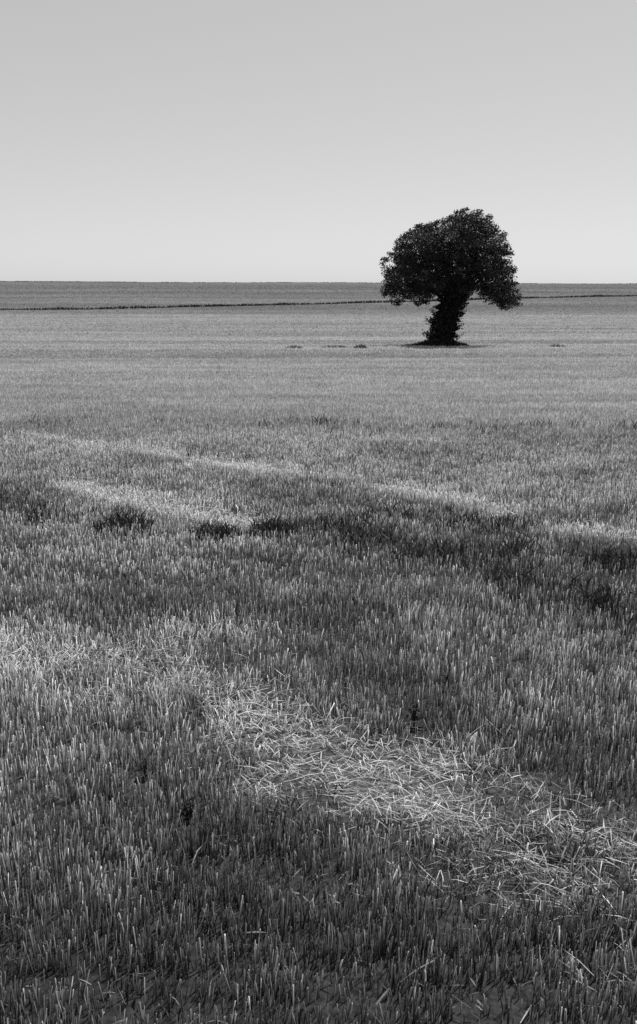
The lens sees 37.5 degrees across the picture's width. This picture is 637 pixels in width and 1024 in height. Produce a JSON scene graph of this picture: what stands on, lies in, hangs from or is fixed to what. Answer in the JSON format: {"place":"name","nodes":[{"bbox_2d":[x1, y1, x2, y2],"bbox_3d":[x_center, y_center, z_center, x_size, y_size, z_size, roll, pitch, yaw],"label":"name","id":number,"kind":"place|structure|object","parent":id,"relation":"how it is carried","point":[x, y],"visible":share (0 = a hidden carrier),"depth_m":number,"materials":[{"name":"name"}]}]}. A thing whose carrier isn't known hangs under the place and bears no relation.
{"place":"outdoors","nodes":[
{"label":"outdoors","id":0,"kind":"place"},
{"bbox_2d":[0,282,636,1023],"bbox_3d":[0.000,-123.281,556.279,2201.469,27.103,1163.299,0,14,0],"label":"ground","id":1,"kind":"structure","parent":0,"point":[326,998],"depth_m":3.69,"materials":[{"name":"plant"}]},
{"bbox_2d":[89,501,165,536],"bbox_3d":[-1.518,0.052,7.431,0.609,0.253,0.486,0,14,0],"label":"weed clump","id":2,"kind":"object","parent":1,"relation":"on","point":[127,521],"visible":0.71,"depth_m":7.38,"materials":[{"name":"grey plant"}]},
{"bbox_2d":[134,755,152,778],"bbox_3d":[-0.636,0.940,3.443,0.060,0.099,0.058,7,15,26],"label":"weed plant","id":3,"kind":"object","parent":1,"relation":"on","point":[143,763],"visible":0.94,"depth_m":3.44,"materials":[{"name":"grey plant"}]},
{"bbox_2d":[176,792,200,819],"bbox_3d":[-0.435,0.995,3.146,0.089,0.103,0.071,0,14,0],"label":"weed plant","id":4,"kind":"object","parent":1,"relation":"on","point":[185,811],"visible":0.9,"depth_m":3.15,"materials":[{"name":"grey plant"}]},
{"bbox_2d":[186,516,246,541],"bbox_3d":[-0.773,0.123,7.242,0.487,0.188,0.395,0,14,0],"label":"weed clump","id":5,"kind":"object","parent":1,"relation":"on","point":[216,530],"visible":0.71,"depth_m":7.21,"materials":[{"name":"grey plant"}]},
{"bbox_2d":[242,513,299,538],"bbox_3d":[-0.371,0.100,7.350,0.402,0.194,0.392,-11,17,-37],"label":"weed clump","id":6,"kind":"object","parent":1,"relation":"on","point":[270,529],"visible":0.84,"depth_m":7.31,"materials":[{"name":"grey plant"}]},
{"bbox_2d":[0,282,636,1023],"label":"stubble","id":7,"kind":"object","parent":1,"relation":"on","point":[274,366],"visible":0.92,"depth_m":5.06,"materials":[{"name":"grey plant"}]},
{"bbox_2d":[0,414,636,1001],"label":"weeds","id":8,"kind":"object","parent":1,"relation":"on","point":[516,544],"visible":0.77,"depth_m":6.76,"materials":[{"name":"grey plant"}]},
{"bbox_2d":[0,294,636,309],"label":"field margin","id":9,"kind":"object","parent":1,"relation":"on","point":[241,304],"visible":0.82,"depth_m":176.88,"materials":[{"name":"grey plant"}]},
{"bbox_2d":[0,281,636,283],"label":"crest grass","id":10,"kind":"structure","parent":1,"relation":"on","point":[249,282],"depth_m":384.40,"materials":[{"name":"grey plant"}]},
{"bbox_2d":[0,422,636,1023],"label":"loose straw","id":11,"kind":"object","parent":1,"relation":"on","point":[372,800],"visible":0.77,"depth_m":3.37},
{"bbox_2d":[323,345,346,347],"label":"grass tuft","id":12,"kind":"object","parent":1,"relation":"on","point":[329,346],"visible":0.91,"depth_m":55.94,"materials":[{"name":"grey plant"}]},
{"bbox_2d":[353,344,367,347],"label":"grass tuft","id":13,"kind":"object","parent":1,"relation":"on","point":[361,346],"visible":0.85,"depth_m":55.46,"materials":[{"name":"grey plant"}]},
{"bbox_2d":[401,698,425,726],"bbox_3d":[0.401,0.837,3.885,0.102,0.136,0.088,-4,14,-15],"label":"weed plant","id":14,"kind":"object","parent":1,"relation":"on","point":[413,716],"visible":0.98,"depth_m":3.88,"materials":[{"name":"grey plant"}]},
{"bbox_2d":[438,670,454,690],"bbox_3d":[0.584,0.774,4.260,0.079,0.105,0.070,0,14,0],"label":"weed plant","id":15,"kind":"object","parent":1,"relation":"on","point":[448,682],"visible":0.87,"depth_m":4.26,"materials":[{"name":"grey plant"}]},
{"bbox_2d":[378,207,523,345],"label":"lone tree","id":16,"kind":"object","parent":1,"relation":"on","point":[456,282],"visible":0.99,"depth_m":60.99,"materials":[{"name":"black plant"}]},
{"bbox_2d":[434,509,507,532],"bbox_3d":[1.245,0.057,7.636,0.616,0.169,0.496,0,14,0],"label":"weed clump","id":17,"kind":"object","parent":1,"relation":"on","point":[476,523],"visible":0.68,"depth_m":7.63,"materials":[{"name":"grey plant"}]},
{"bbox_2d":[572,542,636,572],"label":"weed clump","id":18,"kind":"object","parent":1,"relation":"on","point":[596,554],"visible":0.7,"depth_m":6.41,"materials":[{"name":"grey plant"}]},
{"bbox_2d":[0,0,636,283],"label":"sky","id":19,"kind":"structure","parent":0,"point":[233,141],"materials":[{"name":"grey"}]},
{"bbox_2d":[403,339,468,346],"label":"rank grass","id":20,"kind":"structure","parent":0,"point":[458,343],"depth_m":63.16,"materials":[{"name":"black plant"}]}
]}

